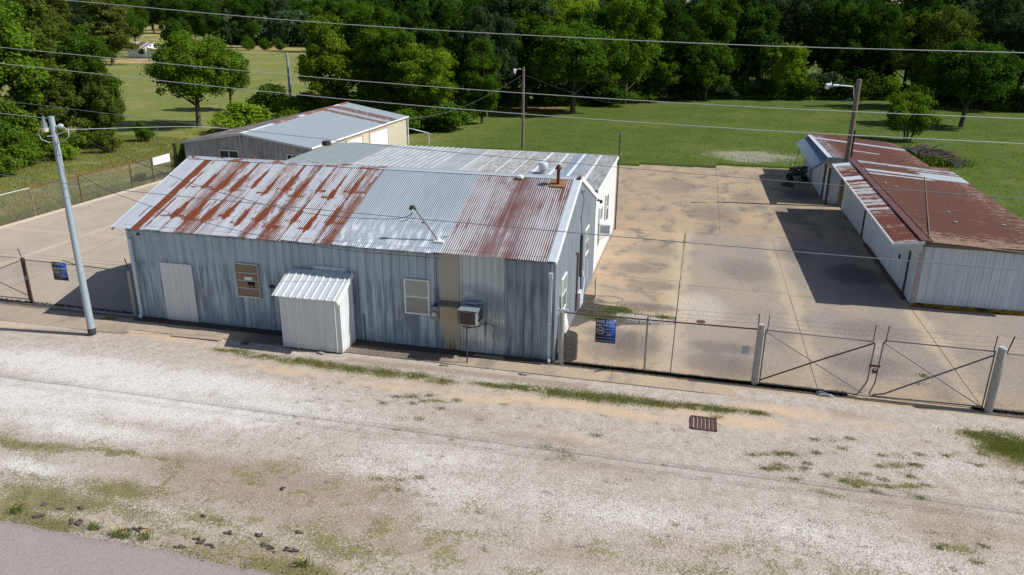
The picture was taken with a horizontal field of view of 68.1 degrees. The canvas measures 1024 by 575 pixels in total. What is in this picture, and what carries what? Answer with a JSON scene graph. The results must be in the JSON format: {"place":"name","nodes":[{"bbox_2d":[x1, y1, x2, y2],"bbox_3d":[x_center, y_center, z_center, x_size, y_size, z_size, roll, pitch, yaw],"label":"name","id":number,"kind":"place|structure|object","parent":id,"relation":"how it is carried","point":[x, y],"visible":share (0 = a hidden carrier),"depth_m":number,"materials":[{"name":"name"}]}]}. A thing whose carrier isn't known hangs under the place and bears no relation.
{"place":"outdoors","nodes":[
{"label":"outdoors","id":0,"kind":"place"},
{"bbox_2d":[0,180,161,316],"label":"concrete yard","id":1,"kind":"structure","parent":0,"point":[47,235],"depth_m":35.88,"materials":[{"name":"concrete"}]},
{"bbox_2d":[18,249,137,314],"bbox_3d":[-16.414,-0.206,28.530,4.880,2.223,0.350,5,20,13],"label":"chain link fence","id":2,"kind":"object","parent":1,"relation":"on","point":[129,283],"visible":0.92,"depth_m":28.67,"materials":[{"name":"metal"}]},
{"bbox_2d":[0,149,172,225],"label":"chain link fence","id":3,"kind":"object","parent":1,"relation":"on","point":[130,175],"visible":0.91,"depth_m":45.37,"materials":[{"name":"metal"}]},
{"bbox_2d":[179,102,408,160],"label":"grey gabled building","id":4,"kind":"structure","parent":1,"relation":"on","point":[347,121],"depth_m":55.24,"materials":[{"name":"metal"}]},
{"bbox_2d":[110,156,602,362],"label":"metal building","id":5,"kind":"structure","parent":1,"relation":"on","point":[517,283],"depth_m":26.27,"materials":[{"name":"metal"}]},
{"bbox_2d":[234,262,261,298],"bbox_3d":[-9.243,-0.240,26.508,0.910,1.260,0.071,5,20,13],"label":"boarded window","id":6,"kind":"structure","parent":5,"relation":"in","point":[247,276],"depth_m":26.49,"materials":[{"name":"wood"}]},
{"bbox_2d":[403,278,429,315],"bbox_3d":[-3.153,0.313,25.124,0.890,1.230,0.045,5,20,13],"label":"window","id":7,"kind":"structure","parent":5,"relation":"in","point":[423,301],"depth_m":25.12,"materials":[{"name":"white glass"}]},
{"bbox_2d":[285,130,621,272],"bbox_3d":[-3.242,-5.019,37.908,16.501,5.248,8.168,5,20,13],"label":"white annex","id":8,"kind":"object","parent":1,"relation":"on","point":[601,180],"visible":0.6,"depth_m":38.08,"materials":[{"name":"metal"}]},
{"bbox_2d":[0,134,191,225],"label":"rough field grass","id":9,"kind":"structure","parent":0,"point":[116,158],"depth_m":54.59,"materials":[{"name":"plant"}]},
{"bbox_2d":[0,521,275,574],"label":"asphalt road","id":10,"kind":"structure","parent":0,"point":[25,550],"depth_m":15.59,"materials":[{"name":"asphalt"}]},
{"bbox_2d":[0,320,1023,574],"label":"gravel lot","id":11,"kind":"structure","parent":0,"point":[960,504],"depth_m":18.83,"materials":[{"name":"gravel"}]},
{"bbox_2d":[38,116,96,335],"bbox_3d":[-14.633,-1.875,25.319,1.004,7.590,0.348,2,19,4],"label":"utility pole","id":12,"kind":"object","parent":11,"relation":"on","point":[90,323],"visible":1,"depth_m":25.19,"materials":[{"name":"metal"}]},
{"bbox_2d":[4,503,313,566],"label":"flowering weeds","id":13,"kind":"object","parent":11,"relation":"on","point":[93,527],"visible":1,"depth_m":16.31,"materials":[{"name":"green plant"}]},
{"bbox_2d":[0,395,1017,574],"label":"mossy weeds","id":14,"kind":"object","parent":11,"relation":"on","point":[341,521],"visible":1,"depth_m":17.25,"materials":[{"name":"plant"}]},
{"bbox_2d":[0,386,1023,574],"bbox_3d":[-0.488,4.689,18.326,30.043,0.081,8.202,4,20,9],"label":"dry weeds","id":15,"kind":"object","parent":11,"relation":"on","point":[309,519],"visible":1,"depth_m":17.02,"materials":[{"name":"green plant"}]},
{"bbox_2d":[1,346,1023,571],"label":"green weeds","id":16,"kind":"object","parent":11,"relation":"on","point":[991,440],"visible":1,"depth_m":21.15,"materials":[{"name":"green plant"}]},
{"bbox_2d":[15,348,1023,573],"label":"dry weeds in strip","id":17,"kind":"object","parent":11,"relation":"on","point":[997,441],"visible":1,"depth_m":21.73,"materials":[{"name":"green plant"}]},
{"bbox_2d":[180,370,1022,570],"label":"specks of green weed","id":18,"kind":"object","parent":11,"relation":"on","point":[562,479],"visible":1,"depth_m":18.45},
{"bbox_2d":[690,415,716,431],"bbox_3d":[5.330,3.805,21.071,0.720,0.085,0.760,5,20,13],"label":"storm grate","id":19,"kind":"object","parent":11,"relation":"on","point":[703,423],"visible":1,"depth_m":21.03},
{"bbox_2d":[0,23,1023,359],"bbox_3d":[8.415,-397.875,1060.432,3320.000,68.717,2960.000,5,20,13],"label":"grass ground","id":20,"kind":"structure","parent":0,"point":[144,101],"depth_m":79.57,"materials":[{"name":"plant"}]},
{"bbox_2d":[0,147,25,176],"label":"bush","id":21,"kind":"object","parent":20,"relation":"on","point":[9,162],"visible":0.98,"depth_m":52.73,"materials":[{"name":"green plant"}]},
{"bbox_2d":[3,126,44,166],"bbox_3d":[-36.513,-10.464,56.755,3.541,3.243,2.720,17,25,38],"label":"bush","id":22,"kind":"object","parent":20,"relation":"on","point":[23,146],"visible":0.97,"depth_m":56.29,"materials":[{"name":"green plant"}]},
{"bbox_2d":[0,103,47,147],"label":"bush","id":23,"kind":"object","parent":20,"relation":"on","point":[33,127],"visible":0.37,"depth_m":60.65,"materials":[{"name":"green plant"}]},
{"bbox_2d":[0,0,70,137],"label":"pine tree","id":24,"kind":"object","parent":20,"relation":"on","point":[37,15],"visible":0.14,"depth_m":64.12,"materials":[{"name":"green plant"}]},
{"bbox_2d":[0,0,73,126],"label":"vine covered tree","id":25,"kind":"object","parent":20,"relation":"on","point":[18,39],"visible":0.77,"depth_m":59.31,"materials":[{"name":"green plant"}]},
{"bbox_2d":[15,30,97,129],"bbox_3d":[-38.160,-16.159,62.493,5.432,9.904,5.041,9,21,22],"label":"pine tree","id":26,"kind":"object","parent":20,"relation":"on","point":[57,92],"visible":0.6,"depth_m":61.91,"materials":[{"name":"green plant"}]},
{"bbox_2d":[43,0,75,36],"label":"pine tree","id":27,"kind":"object","parent":20,"relation":"on","point":[60,8],"visible":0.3,"depth_m":170.76,"materials":[{"name":"green plant"}]},
{"bbox_2d":[65,0,99,32],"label":"broadleaf tree","id":28,"kind":"object","parent":20,"relation":"on","point":[79,15],"visible":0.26,"depth_m":223.83,"materials":[{"name":"green plant"}]},
{"bbox_2d":[45,22,124,116],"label":"broadleaf tree","id":29,"kind":"object","parent":20,"relation":"on","point":[60,57],"visible":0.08,"depth_m":66.56,"materials":[{"name":"green plant"}]},
{"bbox_2d":[72,114,108,148],"bbox_3d":[-35.928,-13.114,64.457,2.620,3.123,3.410,12,22,29],"label":"bush","id":30,"kind":"object","parent":20,"relation":"on","point":[86,132],"visible":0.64,"depth_m":64.20,"materials":[{"name":"green plant"}]},
{"bbox_2d":[61,30,123,128],"bbox_3d":[-36.167,-17.131,65.529,5.396,9.886,5.387,9,21,23],"label":"broadleaf tree","id":31,"kind":"object","parent":20,"relation":"on","point":[84,44],"visible":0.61,"depth_m":63.74,"materials":[{"name":"green plant"}]},
{"bbox_2d":[80,68,128,139],"bbox_3d":[-34.924,-15.519,65.049,3.741,7.062,3.747,-13,24,-34],"label":"broadleaf tree","id":32,"kind":"object","parent":20,"relation":"on","point":[102,106],"visible":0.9,"depth_m":64.02,"materials":[{"name":"green plant"}]},
{"bbox_2d":[88,127,124,152],"bbox_3d":[-33.537,-12.143,62.655,2.623,2.402,2.015,-16,25,-39],"label":"bush","id":33,"kind":"object","parent":20,"relation":"on","point":[100,138],"visible":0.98,"depth_m":62.26,"materials":[{"name":"green plant"}]},
{"bbox_2d":[82,0,143,64],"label":"pine tree","id":34,"kind":"object","parent":20,"relation":"on","point":[110,24],"visible":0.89,"depth_m":175.40,"materials":[{"name":"green plant"}]},
{"bbox_2d":[124,0,148,41],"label":"broadleaf tree","id":35,"kind":"object","parent":20,"relation":"on","point":[142,16],"visible":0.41,"depth_m":258.53,"materials":[{"name":"green plant"}]},
{"bbox_2d":[137,28,246,126],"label":"shade tree","id":36,"kind":"object","parent":20,"relation":"on","point":[207,51],"visible":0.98,"depth_m":74.42,"materials":[{"name":"green plant"}]},
{"bbox_2d":[176,0,228,39],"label":"broadleaf tree","id":37,"kind":"object","parent":20,"relation":"on","point":[199,23],"visible":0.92,"depth_m":285.10,"materials":[{"name":"green plant"}]},
{"bbox_2d":[222,47,253,102],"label":"shade tree","id":38,"kind":"object","parent":20,"relation":"on","point":[240,82],"visible":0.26,"depth_m":90.88,"materials":[{"name":"green plant"}]},
{"bbox_2d":[201,97,275,131],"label":"bush","id":39,"kind":"object","parent":20,"relation":"on","point":[241,111],"visible":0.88,"depth_m":74.27,"materials":[{"name":"green plant"}]},
{"bbox_2d":[226,0,264,38],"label":"broadleaf tree","id":40,"kind":"object","parent":20,"relation":"on","point":[249,25],"visible":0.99,"depth_m":287.63,"materials":[{"name":"green plant"}]},
{"bbox_2d":[245,80,291,110],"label":"bush","id":41,"kind":"object","parent":20,"relation":"on","point":[264,98],"visible":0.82,"depth_m":90.73,"materials":[{"name":"green plant"}]},
{"bbox_2d":[266,93,308,116],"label":"bush","id":42,"kind":"object","parent":20,"relation":"on","point":[288,102],"visible":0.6,"depth_m":83.97,"materials":[{"name":"green plant"}]},
{"bbox_2d":[302,0,341,50],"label":"broadleaf tree","id":43,"kind":"object","parent":20,"relation":"on","point":[315,11],"visible":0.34,"depth_m":255.13,"materials":[{"name":"green plant"}]},
{"bbox_2d":[293,11,366,107],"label":"broadleaf tree","id":44,"kind":"object","parent":20,"relation":"on","point":[318,60],"visible":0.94,"depth_m":81.43,"materials":[{"name":"green plant"}]},
{"bbox_2d":[341,25,399,106],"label":"broadleaf tree","id":45,"kind":"object","parent":20,"relation":"on","point":[369,39],"visible":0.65,"depth_m":81.15,"materials":[{"name":"green plant"}]},
{"bbox_2d":[334,1,408,84],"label":"broadleaf tree","id":46,"kind":"object","parent":20,"relation":"on","point":[377,16],"visible":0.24,"depth_m":86.88,"materials":[{"name":"green plant"}]},
{"bbox_2d":[368,24,421,109],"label":"broadleaf tree","id":47,"kind":"object","parent":20,"relation":"on","point":[396,39],"visible":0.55,"depth_m":79.29,"materials":[{"name":"green plant"}]},
{"bbox_2d":[394,106,430,130],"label":"bush","id":48,"kind":"object","parent":20,"relation":"on","point":[414,123],"visible":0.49,"depth_m":74.54,"materials":[{"name":"green plant"}]},
{"bbox_2d":[385,0,445,83],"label":"broadleaf tree","id":49,"kind":"object","parent":20,"relation":"on","point":[420,8],"visible":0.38,"depth_m":81.80,"materials":[{"name":"green plant"}]},
{"bbox_2d":[388,42,460,110],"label":"broadleaf tree","id":50,"kind":"object","parent":20,"relation":"on","point":[432,68],"visible":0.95,"depth_m":76.69,"materials":[{"name":"green plant"}]},
{"bbox_2d":[422,98,477,129],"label":"bush","id":51,"kind":"object","parent":20,"relation":"on","point":[446,120],"visible":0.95,"depth_m":75.45,"materials":[{"name":"green plant"}]},
{"bbox_2d":[419,0,492,94],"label":"broadleaf tree","id":52,"kind":"object","parent":20,"relation":"on","point":[444,13],"visible":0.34,"depth_m":86.73,"materials":[{"name":"green plant"}]},
{"bbox_2d":[455,35,504,123],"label":"broadleaf tree","id":53,"kind":"object","parent":20,"relation":"on","point":[486,77],"visible":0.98,"depth_m":80.25,"materials":[{"name":"green plant"}]},
{"bbox_2d":[452,3,521,116],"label":"broadleaf tree","id":54,"kind":"object","parent":20,"relation":"on","point":[502,26],"visible":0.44,"depth_m":84.22,"materials":[{"name":"green plant"}]},
{"bbox_2d":[0,174,1022,269],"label":"overhead wire","id":55,"kind":"object","parent":20,"relation":"on","point":[537,229],"visible":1,"depth_m":18.35,"materials":[{"name":"metal"}]},
{"bbox_2d":[0,63,1023,143],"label":"overhead wire","id":56,"kind":"object","parent":20,"relation":"on","point":[534,114],"visible":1,"depth_m":17.77,"materials":[{"name":"metal"}]},
{"bbox_2d":[0,47,1023,118],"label":"overhead wire","id":57,"kind":"object","parent":20,"relation":"on","point":[534,93],"visible":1,"depth_m":17.33,"materials":[{"name":"metal"}]},
{"bbox_2d":[0,100,1023,198],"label":"overhead wire","id":58,"kind":"object","parent":20,"relation":"on","point":[532,159],"visible":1,"depth_m":18.12,"materials":[{"name":"metal"}]},
{"bbox_2d":[103,229,929,385],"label":"lush green weeds","id":59,"kind":"object","parent":20,"relation":"on","point":[619,310],"visible":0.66,"depth_m":28.99,"materials":[{"name":"green plant"}]},
{"bbox_2d":[479,0,557,104],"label":"broadleaf tree","id":60,"kind":"object","parent":20,"relation":"on","point":[503,7],"visible":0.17,"depth_m":93.69,"materials":[{"name":"green plant"}]},
{"bbox_2d":[504,0,550,108],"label":"broadleaf tree","id":61,"kind":"object","parent":20,"relation":"on","point":[520,48],"visible":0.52,"depth_m":91.94,"materials":[{"name":"green plant"}]},
{"bbox_2d":[530,85,568,104],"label":"bush","id":62,"kind":"object","parent":20,"relation":"on","point":[545,99],"visible":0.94,"depth_m":99.08,"materials":[{"name":"green plant"}]},
{"bbox_2d":[212,0,900,46],"bbox_3d":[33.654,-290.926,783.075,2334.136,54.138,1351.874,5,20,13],"label":"woodland","id":63,"kind":"object","parent":20,"relation":"on","point":[287,31],"visible":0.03,"depth_m":309.19,"materials":[{"name":"green plant"}]},
{"bbox_2d":[519,18,633,113],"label":"broadleaf tree","id":64,"kind":"object","parent":20,"relation":"on","point":[578,60],"visible":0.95,"depth_m":87.41,"materials":[{"name":"green plant"}]},
{"bbox_2d":[549,0,625,83],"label":"broadleaf tree","id":65,"kind":"object","parent":20,"relation":"on","point":[572,6],"visible":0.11,"depth_m":98.48,"materials":[{"name":"green plant"}]},
{"bbox_2d":[566,4,628,98],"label":"broadleaf tree","id":66,"kind":"object","parent":20,"relation":"on","point":[596,16],"visible":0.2,"depth_m":97.61,"materials":[{"name":"green plant"}]},
{"bbox_2d":[579,78,637,106],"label":"bush","id":67,"kind":"object","parent":20,"relation":"on","point":[615,93],"visible":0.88,"depth_m":99.31,"materials":[{"name":"green plant"}]},
{"bbox_2d":[597,0,666,103],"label":"broadleaf tree","id":68,"kind":"object","parent":20,"relation":"on","point":[642,16],"visible":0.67,"depth_m":98.23,"materials":[{"name":"green plant"}]},
{"bbox_2d":[627,81,660,101],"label":"bush","id":69,"kind":"object","parent":20,"relation":"on","point":[639,89],"visible":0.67,"depth_m":105.15,"materials":[{"name":"green plant"}]},
{"bbox_2d":[632,35,682,98],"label":"broadleaf tree","id":70,"kind":"object","parent":20,"relation":"on","point":[653,75],"visible":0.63,"depth_m":104.19,"materials":[{"name":"green plant"}]},
{"bbox_2d":[298,71,1023,130],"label":"undergrowth","id":71,"kind":"object","parent":20,"relation":"on","point":[584,101],"visible":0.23,"depth_m":101.81,"materials":[{"name":"green plant"}]},
{"bbox_2d":[631,0,708,86],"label":"broadleaf tree","id":72,"kind":"object","parent":20,"relation":"on","point":[679,23],"visible":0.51,"depth_m":103.64,"materials":[{"name":"green plant"}]},
{"bbox_2d":[681,37,738,100],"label":"broadleaf tree","id":73,"kind":"object","parent":20,"relation":"on","point":[707,67],"visible":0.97,"depth_m":105.48,"materials":[{"name":"green plant"}]},
{"bbox_2d":[409,95,1023,186],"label":"lawn tufts","id":74,"kind":"object","parent":20,"relation":"on","point":[704,144],"visible":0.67,"depth_m":77.21,"materials":[{"name":"plant"}]},
{"bbox_2d":[688,0,754,85],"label":"broadleaf tree","id":75,"kind":"object","parent":20,"relation":"on","point":[718,22],"visible":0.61,"depth_m":107.38,"materials":[{"name":"green plant"}]},
{"bbox_2d":[723,0,784,78],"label":"broadleaf tree","id":76,"kind":"object","parent":20,"relation":"on","point":[766,17],"visible":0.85,"depth_m":108.19,"materials":[{"name":"green plant"}]},
{"bbox_2d":[735,0,804,80],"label":"broadleaf tree","id":77,"kind":"object","parent":20,"relation":"on","point":[785,6],"visible":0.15,"depth_m":115.98,"materials":[{"name":"green plant"}]},
{"bbox_2d":[758,41,811,92],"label":"broadleaf tree","id":78,"kind":"object","parent":20,"relation":"on","point":[781,64],"visible":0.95,"depth_m":108.67,"materials":[{"name":"green plant"}]},
{"bbox_2d":[759,0,839,74],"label":"broadleaf tree","id":79,"kind":"object","parent":20,"relation":"on","point":[800,7],"visible":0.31,"depth_m":115.76,"materials":[{"name":"green plant"}]},
{"bbox_2d":[786,76,823,98],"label":"bush","id":80,"kind":"object","parent":20,"relation":"on","point":[804,89],"visible":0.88,"depth_m":109.72,"materials":[{"name":"green plant"}]},
{"bbox_2d":[798,0,871,78],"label":"broadleaf tree","id":81,"kind":"object","parent":20,"relation":"on","point":[831,14],"visible":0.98,"depth_m":112.24,"materials":[{"name":"green plant"}]},
{"bbox_2d":[816,69,861,97],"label":"bush","id":82,"kind":"object","parent":20,"relation":"on","point":[826,78],"visible":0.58,"depth_m":110.57,"materials":[{"name":"green plant"}]},
{"bbox_2d":[825,79,861,207],"bbox_3d":[19.113,-8.404,44.819,2.187,7.600,0.334,0,19,-2],"label":"wooden light pole","id":83,"kind":"object","parent":20,"relation":"on","point":[849,146],"visible":0.91,"depth_m":44.49,"materials":[{"name":"brown wood"}]},
{"bbox_2d":[840,64,889,97],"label":"bush","id":84,"kind":"object","parent":20,"relation":"on","point":[865,75],"visible":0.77,"depth_m":111.32,"materials":[{"name":"green plant"}]},
{"bbox_2d":[837,0,907,74],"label":"broadleaf tree","id":85,"kind":"object","parent":20,"relation":"on","point":[875,56],"visible":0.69,"depth_m":112.39,"materials":[{"name":"green plant"}]},
{"bbox_2d":[885,89,942,141],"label":"tree","id":86,"kind":"object","parent":20,"relation":"on","point":[907,104],"visible":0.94,"depth_m":71.03,"materials":[{"name":"green plant"}]},
{"bbox_2d":[896,0,951,69],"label":"broadleaf tree","id":87,"kind":"object","parent":20,"relation":"on","point":[935,5],"visible":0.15,"depth_m":115.48,"materials":[{"name":"green plant"}]},
{"bbox_2d":[885,0,982,107],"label":"broadleaf tree","id":88,"kind":"object","parent":20,"relation":"on","point":[932,31],"visible":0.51,"depth_m":97.52,"materials":[{"name":"green plant"}]},
{"bbox_2d":[900,140,970,166],"bbox_3d":[33.652,-10.840,61.477,4.324,2.368,7.777,-17,26,-41],"label":"brush pile","id":89,"kind":"object","parent":20,"relation":"on","point":[921,151],"visible":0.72,"depth_m":60.48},
{"bbox_2d":[911,154,1001,167],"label":"brush pile weeds","id":90,"kind":"object","parent":20,"relation":"on","point":[939,163],"visible":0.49,"depth_m":59.88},
{"bbox_2d":[919,37,1023,126],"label":"broadleaf tree","id":91,"kind":"object","parent":20,"relation":"on","point":[992,70],"visible":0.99,"depth_m":79.52,"materials":[{"name":"green plant"}]},
{"bbox_2d":[965,0,1023,82],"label":"broadleaf tree","id":92,"kind":"object","parent":20,"relation":"on","point":[1009,21],"visible":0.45,"depth_m":96.33,"materials":[{"name":"green plant"}]},
{"bbox_2d":[0,302,1023,420],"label":"concrete walk","id":93,"kind":"structure","parent":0,"point":[49,316],"depth_m":25.02,"materials":[{"name":"concrete"}]},
{"bbox_2d":[271,267,355,352],"bbox_3d":[-6.625,0.785,25.439,2.385,2.516,1.344,5,20,13],"label":"lean to shed","id":94,"kind":"object","parent":93,"relation":"on","point":[316,309],"visible":1,"depth_m":25.17,"materials":[{"name":"metal"}]},
{"bbox_2d":[462,312,479,362],"bbox_3d":[-1.317,1.516,24.650,0.341,1.765,0.788,7,20,17],"label":"support post","id":95,"kind":"object","parent":93,"relation":"on","point":[466,326],"visible":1,"depth_m":24.31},
{"bbox_2d":[457,301,482,325],"bbox_3d":[-1.366,0.824,24.455,0.716,0.578,0.745,5,20,13],"label":"window air conditioner","id":96,"kind":"object","parent":95,"relation":"on","point":[475,315],"depth_m":24.23,"materials":[{"name":"metal"}]},
{"bbox_2d":[0,297,1023,414],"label":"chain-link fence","id":97,"kind":"object","parent":93,"relation":"on","point":[677,375],"visible":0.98,"depth_m":23.80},
{"bbox_2d":[556,297,764,384],"bbox_3d":[4.494,1.634,23.612,6.322,2.341,0.247,5,20,13],"label":"chain link fence","id":98,"kind":"object","parent":93,"relation":"on","point":[760,329],"visible":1,"depth_m":23.57,"materials":[{"name":"metal"}]},
{"bbox_2d":[595,318,615,343],"bbox_3d":[2.957,1.374,23.909,0.640,0.810,0.013,5,20,13],"label":"for sale sign","id":99,"kind":"object","parent":98,"relation":"attached to","point":[605,331],"visible":1,"depth_m":23.90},
{"bbox_2d":[759,315,876,394],"bbox_3d":[9.063,2.022,22.497,3.083,2.260,0.107,5,20,13],"label":"gate leaf","id":100,"kind":"object","parent":98,"relation":"attached to","point":[814,361],"visible":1,"depth_m":22.57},
{"bbox_2d":[983,336,1023,412],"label":"chain link fence","id":101,"kind":"object","parent":93,"relation":"on","point":[997,373],"visible":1,"depth_m":21.42,"materials":[{"name":"metal"}]},
{"bbox_2d":[869,326,997,407],"bbox_3d":[12.097,2.285,21.819,3.084,2.259,0.087,5,20,13],"label":"gate leaf","id":102,"kind":"object","parent":101,"relation":"attached to","point":[933,376],"visible":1,"depth_m":21.87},
{"bbox_2d":[59,162,1015,386],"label":"soil in joints","id":103,"kind":"structure","parent":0,"point":[579,310],"depth_m":28.96,"materials":[{"name":"soil"}]},
{"bbox_2d":[66,0,1023,52],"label":"overhead wire","id":104,"kind":"object","parent":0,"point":[566,37],"visible":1,"depth_m":16.77,"materials":[{"name":"metal"}]},
{"bbox_2d":[555,164,1023,410],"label":"concrete yard","id":105,"kind":"structure","parent":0,"point":[834,290],"depth_m":30.86,"materials":[{"name":"concrete"}]},
{"bbox_2d":[563,330,577,360],"bbox_3d":[1.873,1.904,24.873,0.590,0.915,0.590,5,20,13],"label":"plastic barrel","id":106,"kind":"object","parent":105,"relation":"on","point":[569,355],"visible":0.69,"depth_m":24.65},
{"bbox_2d":[794,131,929,203],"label":"storage shed","id":107,"kind":"structure","parent":105,"relation":"on","point":[822,153],"depth_m":49.18,"materials":[{"name":"metal"}]},
{"bbox_2d":[832,158,1023,315],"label":"long storage shed","id":108,"kind":"structure","parent":105,"relation":"on","point":[891,223],"depth_m":31.21,"materials":[{"name":"metal"}]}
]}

